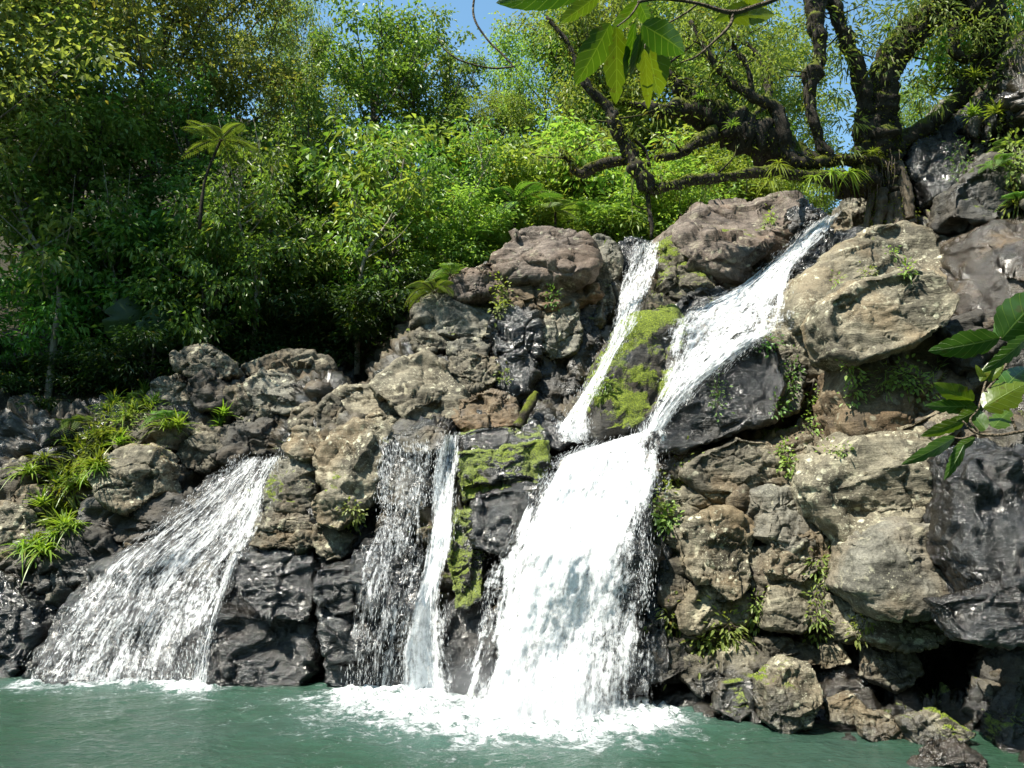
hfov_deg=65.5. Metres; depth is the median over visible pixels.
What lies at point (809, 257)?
boulder
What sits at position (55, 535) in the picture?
strap plant
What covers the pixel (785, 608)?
boulder
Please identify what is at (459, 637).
boulder
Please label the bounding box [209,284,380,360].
bush
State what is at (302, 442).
boulder
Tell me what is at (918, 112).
strap plant
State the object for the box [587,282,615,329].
boulder
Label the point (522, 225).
shrub
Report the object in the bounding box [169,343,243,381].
boulder
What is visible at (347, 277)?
understory tree
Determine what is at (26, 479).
boulder
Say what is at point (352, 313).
bush
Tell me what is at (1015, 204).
rock plant
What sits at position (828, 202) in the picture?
shrub
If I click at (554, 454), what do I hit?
boulder
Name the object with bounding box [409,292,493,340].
boulder
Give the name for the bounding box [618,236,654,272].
boulder
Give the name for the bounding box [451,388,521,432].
boulder
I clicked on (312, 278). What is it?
sapling
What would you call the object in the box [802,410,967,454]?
boulder
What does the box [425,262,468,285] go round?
fern
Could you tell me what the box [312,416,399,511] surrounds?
boulder
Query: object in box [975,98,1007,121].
strap plant
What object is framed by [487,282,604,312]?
boulder
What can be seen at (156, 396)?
strap plant
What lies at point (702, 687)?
boulder
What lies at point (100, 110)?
forest tree
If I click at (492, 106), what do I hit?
forest tree
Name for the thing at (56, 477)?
strap plant
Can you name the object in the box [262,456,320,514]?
boulder
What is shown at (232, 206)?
slender tree
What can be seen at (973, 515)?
boulder
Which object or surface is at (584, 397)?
waterfall
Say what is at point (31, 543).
strap plant
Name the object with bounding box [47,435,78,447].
strap plant
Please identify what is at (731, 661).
boulder
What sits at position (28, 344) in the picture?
understory tree
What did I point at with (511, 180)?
shrub
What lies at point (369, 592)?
waterfall
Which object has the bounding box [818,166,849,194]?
epiphyte
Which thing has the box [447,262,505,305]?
boulder
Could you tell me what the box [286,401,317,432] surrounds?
boulder
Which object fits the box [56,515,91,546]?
strap plant
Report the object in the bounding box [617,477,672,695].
boulder
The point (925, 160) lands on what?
boulder
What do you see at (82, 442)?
strap plant
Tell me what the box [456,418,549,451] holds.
boulder
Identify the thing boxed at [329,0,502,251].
forest tree
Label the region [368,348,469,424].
boulder
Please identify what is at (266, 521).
boulder
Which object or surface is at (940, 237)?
boulder
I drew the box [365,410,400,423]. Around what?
boulder
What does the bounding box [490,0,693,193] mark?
forest tree
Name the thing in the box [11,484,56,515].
boulder
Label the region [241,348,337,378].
boulder
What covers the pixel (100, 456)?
strap plant
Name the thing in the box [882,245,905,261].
rock plant
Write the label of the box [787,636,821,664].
boulder
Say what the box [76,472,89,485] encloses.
strap plant
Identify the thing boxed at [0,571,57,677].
boulder
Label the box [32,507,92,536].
strap plant
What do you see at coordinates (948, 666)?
terrain
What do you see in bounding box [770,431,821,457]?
boulder
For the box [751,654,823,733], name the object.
boulder
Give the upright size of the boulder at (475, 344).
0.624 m
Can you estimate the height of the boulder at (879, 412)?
2.272 m
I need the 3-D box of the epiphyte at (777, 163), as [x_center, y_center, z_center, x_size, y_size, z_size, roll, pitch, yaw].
[5.332,-4.211,15.991,0.732,0.559,0.728,4,-9,-28]
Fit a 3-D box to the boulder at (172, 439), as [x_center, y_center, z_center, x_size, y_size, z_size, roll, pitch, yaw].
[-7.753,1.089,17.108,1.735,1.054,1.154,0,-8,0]
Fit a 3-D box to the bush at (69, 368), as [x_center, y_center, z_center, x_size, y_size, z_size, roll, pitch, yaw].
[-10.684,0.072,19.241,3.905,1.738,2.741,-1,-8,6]
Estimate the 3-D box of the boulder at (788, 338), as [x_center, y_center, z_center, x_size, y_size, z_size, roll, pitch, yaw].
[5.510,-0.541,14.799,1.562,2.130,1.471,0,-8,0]
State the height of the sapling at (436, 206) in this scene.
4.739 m
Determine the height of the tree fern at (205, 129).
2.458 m
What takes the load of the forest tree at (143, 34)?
on the terrain
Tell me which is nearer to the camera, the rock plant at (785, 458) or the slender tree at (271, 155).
the rock plant at (785, 458)
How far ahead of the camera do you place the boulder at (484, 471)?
13.31 m
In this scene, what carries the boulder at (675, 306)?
on the terrain
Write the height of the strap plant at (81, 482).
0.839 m
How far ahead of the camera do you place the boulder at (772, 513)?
11.92 m
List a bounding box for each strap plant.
[0,456,53,485]
[1,536,47,577]
[12,531,59,554]
[14,528,43,545]
[18,536,67,587]
[21,449,64,470]
[23,486,65,508]
[25,528,66,550]
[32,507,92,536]
[36,500,59,516]
[38,468,69,485]
[38,512,56,530]
[39,493,74,516]
[41,462,80,481]
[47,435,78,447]
[50,498,79,520]
[54,479,79,494]
[56,471,88,505]
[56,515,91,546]
[58,432,92,453]
[63,452,108,481]
[70,459,107,481]
[73,446,117,469]
[73,462,107,480]
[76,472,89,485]
[86,403,111,413]
[86,423,109,442]
[86,424,117,437]
[87,435,111,451]
[91,388,127,405]
[97,425,135,441]
[100,429,134,446]
[106,395,155,420]
[108,410,137,432]
[124,378,150,394]
[141,391,165,403]
[141,414,187,436]
[164,408,199,431]
[209,412,229,426]
[214,400,237,416]
[691,87,713,98]
[722,117,739,129]
[860,146,884,168]
[876,21,904,39]
[903,101,934,124]
[912,76,949,102]
[957,99,991,126]
[961,62,990,82]
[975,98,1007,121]
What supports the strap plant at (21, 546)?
on the terrain
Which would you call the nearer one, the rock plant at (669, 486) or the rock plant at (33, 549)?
the rock plant at (669, 486)
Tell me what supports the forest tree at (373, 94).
on the terrain
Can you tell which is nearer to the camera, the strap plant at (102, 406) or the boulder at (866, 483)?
the boulder at (866, 483)
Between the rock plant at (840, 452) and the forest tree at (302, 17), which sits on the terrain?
the forest tree at (302, 17)
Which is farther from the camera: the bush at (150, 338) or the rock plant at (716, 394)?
the bush at (150, 338)
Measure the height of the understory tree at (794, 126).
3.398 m
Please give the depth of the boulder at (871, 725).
9.91 m
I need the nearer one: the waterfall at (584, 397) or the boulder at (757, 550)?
the boulder at (757, 550)
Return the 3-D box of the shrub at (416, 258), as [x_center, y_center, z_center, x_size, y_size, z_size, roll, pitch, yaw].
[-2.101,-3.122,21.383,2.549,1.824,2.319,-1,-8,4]
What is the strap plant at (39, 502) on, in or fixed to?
on the terrain
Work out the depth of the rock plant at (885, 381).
12.40 m
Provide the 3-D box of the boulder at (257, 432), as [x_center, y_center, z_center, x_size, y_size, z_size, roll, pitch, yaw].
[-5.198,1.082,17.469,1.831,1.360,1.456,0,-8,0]
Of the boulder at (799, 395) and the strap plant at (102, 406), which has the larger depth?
the strap plant at (102, 406)
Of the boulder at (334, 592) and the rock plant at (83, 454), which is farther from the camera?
the rock plant at (83, 454)
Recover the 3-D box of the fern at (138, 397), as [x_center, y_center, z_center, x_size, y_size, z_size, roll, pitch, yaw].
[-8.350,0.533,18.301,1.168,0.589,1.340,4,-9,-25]
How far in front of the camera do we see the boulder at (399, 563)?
12.75 m
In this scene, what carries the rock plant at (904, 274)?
on the boulder at (856, 322)
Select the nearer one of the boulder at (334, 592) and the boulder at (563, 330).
the boulder at (334, 592)
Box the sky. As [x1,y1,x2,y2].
[0,0,1020,208]
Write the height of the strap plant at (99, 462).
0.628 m
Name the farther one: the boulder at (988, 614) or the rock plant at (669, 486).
the rock plant at (669, 486)
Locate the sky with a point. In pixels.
(464, 17)
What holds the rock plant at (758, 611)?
on the terrain
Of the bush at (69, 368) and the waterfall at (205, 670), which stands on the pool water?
the waterfall at (205, 670)
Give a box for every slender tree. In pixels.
[0,86,144,398]
[4,161,169,377]
[159,118,340,345]
[167,123,330,360]
[309,122,457,374]
[415,114,516,268]
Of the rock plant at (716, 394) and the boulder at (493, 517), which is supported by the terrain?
the boulder at (493, 517)
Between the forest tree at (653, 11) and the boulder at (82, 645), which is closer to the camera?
the boulder at (82, 645)
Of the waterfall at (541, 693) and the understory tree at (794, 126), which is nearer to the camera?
the waterfall at (541, 693)
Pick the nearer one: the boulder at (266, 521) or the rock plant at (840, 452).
the rock plant at (840, 452)
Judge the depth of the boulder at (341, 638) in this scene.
12.60 m
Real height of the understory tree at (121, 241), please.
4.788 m
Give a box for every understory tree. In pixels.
[0,76,199,331]
[0,238,149,377]
[20,203,200,367]
[117,191,275,349]
[121,220,254,340]
[175,180,335,318]
[217,118,410,311]
[244,192,387,335]
[314,241,406,319]
[333,121,498,275]
[408,130,542,248]
[472,127,624,211]
[652,118,757,197]
[743,118,824,195]
[904,0,1023,72]
[907,0,1023,97]
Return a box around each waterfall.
[27,452,283,683]
[187,496,259,681]
[345,434,429,685]
[397,432,459,693]
[462,427,663,722]
[554,240,661,442]
[638,211,842,431]
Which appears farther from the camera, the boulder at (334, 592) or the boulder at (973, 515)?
the boulder at (334, 592)
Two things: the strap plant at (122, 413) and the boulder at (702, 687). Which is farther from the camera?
the strap plant at (122, 413)
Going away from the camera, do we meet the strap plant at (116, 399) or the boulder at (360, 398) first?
the boulder at (360, 398)
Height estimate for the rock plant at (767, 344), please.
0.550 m
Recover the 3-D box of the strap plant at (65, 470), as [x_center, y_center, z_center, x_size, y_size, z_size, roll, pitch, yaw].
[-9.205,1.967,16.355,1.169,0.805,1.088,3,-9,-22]
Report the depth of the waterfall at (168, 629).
13.67 m
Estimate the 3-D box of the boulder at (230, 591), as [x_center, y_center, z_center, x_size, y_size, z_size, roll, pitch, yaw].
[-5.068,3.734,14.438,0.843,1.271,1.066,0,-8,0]
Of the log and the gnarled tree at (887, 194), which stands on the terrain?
the gnarled tree at (887, 194)
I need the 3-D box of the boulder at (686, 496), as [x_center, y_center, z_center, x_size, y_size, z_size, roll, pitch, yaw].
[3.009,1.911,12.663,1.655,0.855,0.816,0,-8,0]
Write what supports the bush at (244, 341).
on the terrain
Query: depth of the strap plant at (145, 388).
18.61 m
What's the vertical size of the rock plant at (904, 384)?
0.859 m
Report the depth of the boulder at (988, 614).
9.41 m
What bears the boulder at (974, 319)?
on the terrain
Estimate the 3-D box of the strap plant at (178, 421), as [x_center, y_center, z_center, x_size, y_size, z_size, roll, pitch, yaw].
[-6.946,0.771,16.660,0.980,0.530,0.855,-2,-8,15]
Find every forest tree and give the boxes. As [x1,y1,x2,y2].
[0,0,157,217]
[0,0,160,198]
[0,0,221,357]
[0,0,252,320]
[1,0,343,228]
[110,56,265,295]
[138,0,327,281]
[219,53,364,303]
[242,18,371,176]
[243,0,347,153]
[261,0,452,267]
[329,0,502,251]
[400,42,493,172]
[457,75,553,178]
[470,5,632,178]
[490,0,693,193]
[549,0,777,168]
[623,0,842,170]
[717,0,854,198]
[853,64,947,128]
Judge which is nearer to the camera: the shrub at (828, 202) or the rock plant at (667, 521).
the rock plant at (667, 521)
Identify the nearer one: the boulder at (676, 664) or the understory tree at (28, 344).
the boulder at (676, 664)
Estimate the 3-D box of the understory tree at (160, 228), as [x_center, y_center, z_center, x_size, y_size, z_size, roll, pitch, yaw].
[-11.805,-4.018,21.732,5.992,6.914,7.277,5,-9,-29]
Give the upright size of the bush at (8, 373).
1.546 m
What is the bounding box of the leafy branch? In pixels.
[437,0,777,110]
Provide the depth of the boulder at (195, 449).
16.69 m
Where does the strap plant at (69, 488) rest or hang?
on the terrain
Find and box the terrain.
[0,30,1023,762]
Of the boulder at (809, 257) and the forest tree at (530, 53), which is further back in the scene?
the forest tree at (530, 53)
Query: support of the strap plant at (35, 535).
on the terrain
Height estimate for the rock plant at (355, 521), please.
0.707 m
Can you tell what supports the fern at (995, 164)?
on the boulder at (970, 200)
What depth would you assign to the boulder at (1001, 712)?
10.01 m
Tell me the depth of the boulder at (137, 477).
15.32 m
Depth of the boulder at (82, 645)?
13.58 m
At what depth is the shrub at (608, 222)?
21.41 m
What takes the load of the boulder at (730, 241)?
on the terrain
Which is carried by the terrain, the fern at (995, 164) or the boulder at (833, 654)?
the boulder at (833, 654)
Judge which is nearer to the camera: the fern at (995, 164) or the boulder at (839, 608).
the boulder at (839, 608)
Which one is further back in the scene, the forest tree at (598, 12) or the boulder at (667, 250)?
the forest tree at (598, 12)
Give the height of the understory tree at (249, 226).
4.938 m
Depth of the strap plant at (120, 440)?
16.41 m
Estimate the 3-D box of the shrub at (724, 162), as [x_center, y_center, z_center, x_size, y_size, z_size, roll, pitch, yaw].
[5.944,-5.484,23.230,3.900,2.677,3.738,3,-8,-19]
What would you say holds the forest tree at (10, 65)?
on the terrain
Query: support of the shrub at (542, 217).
on the terrain
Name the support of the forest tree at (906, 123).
on the terrain
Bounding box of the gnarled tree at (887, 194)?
[513,0,1023,243]
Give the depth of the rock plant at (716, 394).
13.13 m
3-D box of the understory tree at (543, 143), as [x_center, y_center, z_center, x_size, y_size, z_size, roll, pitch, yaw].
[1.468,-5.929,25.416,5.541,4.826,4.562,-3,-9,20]
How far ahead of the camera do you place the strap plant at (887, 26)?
17.10 m
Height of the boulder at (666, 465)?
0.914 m
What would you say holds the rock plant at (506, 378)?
on the boulder at (476, 371)
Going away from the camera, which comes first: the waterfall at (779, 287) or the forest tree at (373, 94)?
the waterfall at (779, 287)
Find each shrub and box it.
[392,233,474,293]
[400,176,530,267]
[429,116,591,249]
[480,192,562,246]
[509,197,601,234]
[524,104,711,238]
[564,181,677,243]
[568,120,754,228]
[568,166,694,240]
[630,144,755,240]
[669,144,792,214]
[709,153,796,201]
[763,167,845,214]
[901,292,1023,479]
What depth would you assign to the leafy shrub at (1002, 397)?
1.81 m
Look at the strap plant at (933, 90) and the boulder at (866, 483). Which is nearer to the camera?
the boulder at (866, 483)
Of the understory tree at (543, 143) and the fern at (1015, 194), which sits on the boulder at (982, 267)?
the fern at (1015, 194)
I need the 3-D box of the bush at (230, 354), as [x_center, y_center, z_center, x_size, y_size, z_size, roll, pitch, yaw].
[-7.858,-0.965,20.290,3.681,2.043,3.900,4,-9,-29]
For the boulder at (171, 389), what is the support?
on the terrain
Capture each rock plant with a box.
[12,532,52,568]
[35,459,87,544]
[57,387,137,477]
[101,389,169,449]
[335,496,367,535]
[487,271,517,326]
[494,362,512,384]
[537,283,562,311]
[586,374,619,405]
[642,499,684,540]
[644,591,758,689]
[647,436,704,521]
[705,368,734,421]
[734,586,767,636]
[753,329,783,357]
[760,203,777,227]
[768,344,806,420]
[769,435,797,478]
[795,383,823,443]
[801,546,834,648]
[814,437,853,457]
[830,270,846,288]
[835,359,874,408]
[841,613,876,650]
[857,261,878,278]
[867,360,901,401]
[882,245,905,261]
[883,353,938,406]
[897,257,918,283]
[921,358,948,394]
[942,133,981,182]
[978,49,1020,151]
[983,113,1023,191]
[998,175,1023,219]
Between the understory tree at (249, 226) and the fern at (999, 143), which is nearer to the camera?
the fern at (999, 143)
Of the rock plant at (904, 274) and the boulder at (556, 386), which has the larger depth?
the boulder at (556, 386)
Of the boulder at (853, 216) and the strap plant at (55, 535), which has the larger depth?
the boulder at (853, 216)
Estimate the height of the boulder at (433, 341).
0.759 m
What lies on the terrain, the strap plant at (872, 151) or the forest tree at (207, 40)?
the forest tree at (207, 40)
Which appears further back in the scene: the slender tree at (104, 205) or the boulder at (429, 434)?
the slender tree at (104, 205)
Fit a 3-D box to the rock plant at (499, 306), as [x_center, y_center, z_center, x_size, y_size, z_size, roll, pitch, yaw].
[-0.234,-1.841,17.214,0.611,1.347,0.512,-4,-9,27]
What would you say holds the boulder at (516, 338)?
on the terrain
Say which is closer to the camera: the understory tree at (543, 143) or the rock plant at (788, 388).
the rock plant at (788, 388)
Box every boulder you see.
[0,456,45,484]
[0,500,48,561]
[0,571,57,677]
[4,525,123,595]
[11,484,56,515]
[21,534,227,684]
[75,487,211,543]
[87,443,181,516]
[109,413,189,452]
[145,461,271,565]
[146,373,188,410]
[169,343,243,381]
[175,422,223,474]
[185,369,230,413]
[190,596,323,686]
[207,561,243,605]
[209,420,249,465]
[223,382,273,421]
[229,546,320,624]
[235,411,288,461]
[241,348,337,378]
[243,367,296,416]
[249,528,313,554]
[254,511,312,533]
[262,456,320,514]
[281,424,322,461]
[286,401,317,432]
[311,485,361,530]
[311,523,357,560]
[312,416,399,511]
[312,558,364,615]
[313,393,345,427]
[315,606,401,664]
[323,649,405,686]
[330,383,400,416]
[348,531,426,624]
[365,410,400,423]
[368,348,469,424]
[375,429,437,532]
[392,426,448,454]
[407,325,452,353]
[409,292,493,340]
[437,592,497,694]
[446,337,490,357]
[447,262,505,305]
[447,505,487,610]
[448,349,500,396]
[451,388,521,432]
[455,439,551,503]
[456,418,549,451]
[468,481,538,559]
[486,303,545,403]
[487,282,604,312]
[489,226,602,292]
[493,451,665,690]
[529,412,577,452]
[534,355,581,407]
[542,299,583,360]
[548,436,591,472]
[566,304,605,369]
[572,307,693,447]
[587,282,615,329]
[592,233,624,287]
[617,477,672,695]
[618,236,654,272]
[630,330,787,458]
[644,450,698,483]
[650,190,805,285]
[650,303,686,319]
[651,236,688,278]
[652,641,690,682]
[654,484,744,521]
[655,261,718,301]
[657,552,688,609]
[665,504,755,600]
[671,437,792,494]
[672,285,733,324]
[674,581,753,635]
[678,648,722,698]
[710,670,756,721]
[715,638,755,676]
[744,484,825,553]
[748,544,765,597]
[751,634,799,657]
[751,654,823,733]
[755,577,826,634]
[762,528,827,585]
[763,320,823,396]
[765,220,946,335]
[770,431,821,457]
[772,225,867,308]
[777,349,807,417]
[783,198,827,251]
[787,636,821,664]
[788,430,946,544]
[800,267,959,372]
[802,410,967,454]
[811,334,973,436]
[816,538,840,596]
[816,641,851,668]
[821,592,864,644]
[822,690,865,725]
[825,516,950,622]
[830,197,872,232]
[851,706,903,741]
[855,616,947,653]
[858,644,924,693]
[893,707,975,744]
[903,115,974,212]
[906,737,987,767]
[922,438,1023,592]
[922,573,1023,649]
[925,93,954,116]
[928,152,1023,234]
[932,309,1023,375]
[936,233,956,248]
[939,210,1023,328]
[961,648,1023,744]
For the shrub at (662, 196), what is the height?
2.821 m
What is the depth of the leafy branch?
2.42 m
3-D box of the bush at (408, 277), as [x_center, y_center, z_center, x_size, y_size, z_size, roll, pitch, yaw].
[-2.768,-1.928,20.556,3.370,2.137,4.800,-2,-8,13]
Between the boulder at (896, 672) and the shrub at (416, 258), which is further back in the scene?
the shrub at (416, 258)
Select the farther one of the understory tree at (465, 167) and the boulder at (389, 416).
the understory tree at (465, 167)
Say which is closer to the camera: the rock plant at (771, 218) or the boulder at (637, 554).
the boulder at (637, 554)
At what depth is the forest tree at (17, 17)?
17.92 m
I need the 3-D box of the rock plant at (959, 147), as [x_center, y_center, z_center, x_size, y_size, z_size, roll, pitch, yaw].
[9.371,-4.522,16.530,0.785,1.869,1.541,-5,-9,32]
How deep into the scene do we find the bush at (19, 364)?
19.91 m
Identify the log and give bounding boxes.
[513,391,538,428]
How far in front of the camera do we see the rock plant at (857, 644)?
10.84 m
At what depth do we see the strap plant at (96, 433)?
16.90 m
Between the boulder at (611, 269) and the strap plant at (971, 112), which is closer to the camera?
the strap plant at (971, 112)
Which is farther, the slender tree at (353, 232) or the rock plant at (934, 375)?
the slender tree at (353, 232)
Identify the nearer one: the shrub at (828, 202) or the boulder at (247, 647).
the boulder at (247, 647)
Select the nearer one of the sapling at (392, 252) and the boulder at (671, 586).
the boulder at (671, 586)
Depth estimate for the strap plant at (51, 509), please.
15.62 m
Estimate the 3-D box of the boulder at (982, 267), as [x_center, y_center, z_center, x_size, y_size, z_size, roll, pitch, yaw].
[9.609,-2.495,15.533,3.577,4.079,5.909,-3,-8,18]
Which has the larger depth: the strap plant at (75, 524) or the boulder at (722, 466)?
the strap plant at (75, 524)
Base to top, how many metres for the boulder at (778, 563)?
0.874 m
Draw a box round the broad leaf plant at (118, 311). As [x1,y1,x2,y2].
[102,294,181,385]
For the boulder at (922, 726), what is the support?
on the terrain
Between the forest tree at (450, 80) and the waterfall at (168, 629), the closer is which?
the waterfall at (168, 629)
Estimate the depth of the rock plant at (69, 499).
15.64 m
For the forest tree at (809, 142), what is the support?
on the terrain
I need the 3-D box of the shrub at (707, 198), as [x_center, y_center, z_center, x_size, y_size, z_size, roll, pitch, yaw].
[4.805,-4.924,22.134,3.405,2.678,3.743,5,-10,-34]
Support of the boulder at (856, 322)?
on the terrain
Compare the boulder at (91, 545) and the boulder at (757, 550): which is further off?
the boulder at (91, 545)
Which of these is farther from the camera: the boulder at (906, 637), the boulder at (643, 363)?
the boulder at (643, 363)
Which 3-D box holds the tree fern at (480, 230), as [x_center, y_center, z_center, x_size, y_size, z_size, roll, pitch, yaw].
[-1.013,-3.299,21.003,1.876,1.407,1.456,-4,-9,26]
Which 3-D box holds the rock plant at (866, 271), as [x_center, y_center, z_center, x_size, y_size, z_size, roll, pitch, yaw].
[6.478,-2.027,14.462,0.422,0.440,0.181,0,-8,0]
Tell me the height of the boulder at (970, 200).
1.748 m
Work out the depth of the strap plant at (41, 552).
14.39 m
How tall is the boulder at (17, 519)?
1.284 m
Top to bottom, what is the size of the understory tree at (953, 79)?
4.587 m
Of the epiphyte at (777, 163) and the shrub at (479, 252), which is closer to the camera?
the epiphyte at (777, 163)
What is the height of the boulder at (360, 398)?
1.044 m
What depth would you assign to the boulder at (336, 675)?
12.65 m
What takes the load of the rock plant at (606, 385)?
on the boulder at (643, 363)
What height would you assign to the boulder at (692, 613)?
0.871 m
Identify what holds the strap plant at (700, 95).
attached to the gnarled tree at (887, 194)
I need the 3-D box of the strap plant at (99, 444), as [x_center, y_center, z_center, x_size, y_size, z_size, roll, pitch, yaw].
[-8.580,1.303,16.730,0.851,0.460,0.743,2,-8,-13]
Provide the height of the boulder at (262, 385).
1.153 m
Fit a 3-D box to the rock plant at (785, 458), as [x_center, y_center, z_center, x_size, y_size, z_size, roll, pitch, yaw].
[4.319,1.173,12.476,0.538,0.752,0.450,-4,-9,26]
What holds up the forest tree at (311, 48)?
on the terrain
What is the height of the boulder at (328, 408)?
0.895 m
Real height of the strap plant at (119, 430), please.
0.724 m
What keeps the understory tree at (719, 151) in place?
on the terrain
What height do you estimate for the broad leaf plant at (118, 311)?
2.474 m
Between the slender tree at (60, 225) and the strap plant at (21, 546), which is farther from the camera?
the slender tree at (60, 225)
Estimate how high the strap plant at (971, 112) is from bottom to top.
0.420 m
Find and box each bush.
[0,335,67,390]
[0,347,87,395]
[0,348,143,411]
[28,334,170,401]
[86,317,232,395]
[128,293,281,370]
[162,300,325,359]
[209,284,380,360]
[264,295,390,352]
[290,275,415,379]
[328,258,447,336]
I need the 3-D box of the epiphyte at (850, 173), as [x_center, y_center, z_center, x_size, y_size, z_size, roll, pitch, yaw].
[7.022,-4.190,16.401,0.780,0.599,0.784,-5,-9,31]
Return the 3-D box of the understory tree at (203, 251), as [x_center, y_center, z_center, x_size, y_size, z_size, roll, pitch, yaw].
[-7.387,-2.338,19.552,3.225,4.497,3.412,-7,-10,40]
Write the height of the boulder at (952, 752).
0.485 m
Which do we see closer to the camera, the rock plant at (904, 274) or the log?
the rock plant at (904, 274)
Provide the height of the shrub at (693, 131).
4.841 m
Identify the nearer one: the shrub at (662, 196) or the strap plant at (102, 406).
the strap plant at (102, 406)
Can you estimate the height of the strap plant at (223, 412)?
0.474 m
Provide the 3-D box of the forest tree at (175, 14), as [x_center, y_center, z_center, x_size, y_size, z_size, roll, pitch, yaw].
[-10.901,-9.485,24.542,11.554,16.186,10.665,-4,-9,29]
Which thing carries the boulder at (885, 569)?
on the terrain
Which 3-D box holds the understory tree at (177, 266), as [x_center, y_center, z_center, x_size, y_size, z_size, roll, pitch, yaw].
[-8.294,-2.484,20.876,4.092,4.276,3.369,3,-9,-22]
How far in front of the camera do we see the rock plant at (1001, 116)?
17.14 m
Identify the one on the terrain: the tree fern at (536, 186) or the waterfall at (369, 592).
the tree fern at (536, 186)
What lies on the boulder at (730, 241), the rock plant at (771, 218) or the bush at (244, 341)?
the rock plant at (771, 218)
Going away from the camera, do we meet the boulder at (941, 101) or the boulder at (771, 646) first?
the boulder at (771, 646)
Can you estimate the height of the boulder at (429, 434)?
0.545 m
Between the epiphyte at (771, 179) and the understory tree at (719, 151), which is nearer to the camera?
the epiphyte at (771, 179)
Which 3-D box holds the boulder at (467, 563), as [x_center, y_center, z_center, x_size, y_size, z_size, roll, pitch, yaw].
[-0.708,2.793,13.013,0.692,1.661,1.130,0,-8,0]
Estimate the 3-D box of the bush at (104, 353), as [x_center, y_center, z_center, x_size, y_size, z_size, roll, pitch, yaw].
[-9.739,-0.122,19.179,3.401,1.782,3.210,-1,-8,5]
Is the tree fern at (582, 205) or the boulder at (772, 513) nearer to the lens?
the boulder at (772, 513)
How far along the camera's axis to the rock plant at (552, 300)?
17.22 m
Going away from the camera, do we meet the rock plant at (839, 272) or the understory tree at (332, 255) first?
the rock plant at (839, 272)
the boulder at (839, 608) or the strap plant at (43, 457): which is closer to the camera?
the boulder at (839, 608)
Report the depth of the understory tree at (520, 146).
23.61 m
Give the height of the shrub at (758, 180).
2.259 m
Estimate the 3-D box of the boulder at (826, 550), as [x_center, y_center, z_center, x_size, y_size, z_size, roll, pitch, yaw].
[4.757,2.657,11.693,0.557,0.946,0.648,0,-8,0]
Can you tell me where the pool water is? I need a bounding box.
[0,673,1023,767]
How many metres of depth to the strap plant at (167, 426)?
16.64 m
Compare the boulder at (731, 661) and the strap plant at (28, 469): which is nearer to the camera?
the boulder at (731, 661)
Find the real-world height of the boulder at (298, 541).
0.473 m
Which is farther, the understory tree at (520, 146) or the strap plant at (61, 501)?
the understory tree at (520, 146)
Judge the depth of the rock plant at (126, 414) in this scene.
16.92 m
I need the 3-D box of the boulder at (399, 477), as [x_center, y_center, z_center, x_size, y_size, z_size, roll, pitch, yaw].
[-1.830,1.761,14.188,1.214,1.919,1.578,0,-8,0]
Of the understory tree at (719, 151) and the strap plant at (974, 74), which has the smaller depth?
the strap plant at (974, 74)
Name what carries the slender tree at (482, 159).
on the terrain
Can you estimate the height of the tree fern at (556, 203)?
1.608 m
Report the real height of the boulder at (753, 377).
2.314 m
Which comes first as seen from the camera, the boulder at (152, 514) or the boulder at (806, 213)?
the boulder at (152, 514)
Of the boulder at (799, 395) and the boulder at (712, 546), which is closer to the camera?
the boulder at (712, 546)
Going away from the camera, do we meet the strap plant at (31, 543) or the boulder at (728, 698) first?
the boulder at (728, 698)
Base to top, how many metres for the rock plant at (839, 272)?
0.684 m
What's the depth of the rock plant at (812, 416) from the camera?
13.47 m
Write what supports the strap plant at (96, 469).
on the terrain
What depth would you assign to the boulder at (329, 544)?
13.46 m
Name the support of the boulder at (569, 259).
on the terrain
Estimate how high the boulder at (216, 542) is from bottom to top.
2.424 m
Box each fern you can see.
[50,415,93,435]
[123,392,148,405]
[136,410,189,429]
[180,120,266,229]
[404,279,453,308]
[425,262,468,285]
[438,226,505,267]
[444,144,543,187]
[461,181,564,228]
[523,197,586,227]
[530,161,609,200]
[557,201,645,235]
[970,153,1015,173]
[986,136,1023,152]
[994,191,1023,212]
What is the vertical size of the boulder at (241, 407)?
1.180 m
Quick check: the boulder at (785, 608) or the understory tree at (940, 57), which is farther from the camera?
the understory tree at (940, 57)
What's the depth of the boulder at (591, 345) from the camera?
17.31 m
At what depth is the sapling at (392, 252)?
21.59 m
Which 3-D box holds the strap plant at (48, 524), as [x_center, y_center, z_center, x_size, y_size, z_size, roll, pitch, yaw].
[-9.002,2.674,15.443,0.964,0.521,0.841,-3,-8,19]
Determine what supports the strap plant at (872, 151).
attached to the gnarled tree at (887, 194)
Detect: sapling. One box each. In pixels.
[289,234,343,342]
[294,113,469,288]
[395,157,474,271]
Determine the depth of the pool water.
10.08 m
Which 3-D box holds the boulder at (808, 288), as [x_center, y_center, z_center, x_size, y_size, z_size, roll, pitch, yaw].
[6.679,-2.052,15.450,3.879,2.759,2.167,2,-8,-13]
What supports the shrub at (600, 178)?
on the terrain
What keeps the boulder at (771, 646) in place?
on the terrain
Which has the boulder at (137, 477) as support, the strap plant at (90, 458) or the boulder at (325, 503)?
the strap plant at (90, 458)
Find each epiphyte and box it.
[757,172,786,197]
[759,159,794,185]
[799,174,827,194]
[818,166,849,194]
[834,167,871,199]
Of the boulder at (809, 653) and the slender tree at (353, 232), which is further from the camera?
the slender tree at (353, 232)
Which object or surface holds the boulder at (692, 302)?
on the terrain

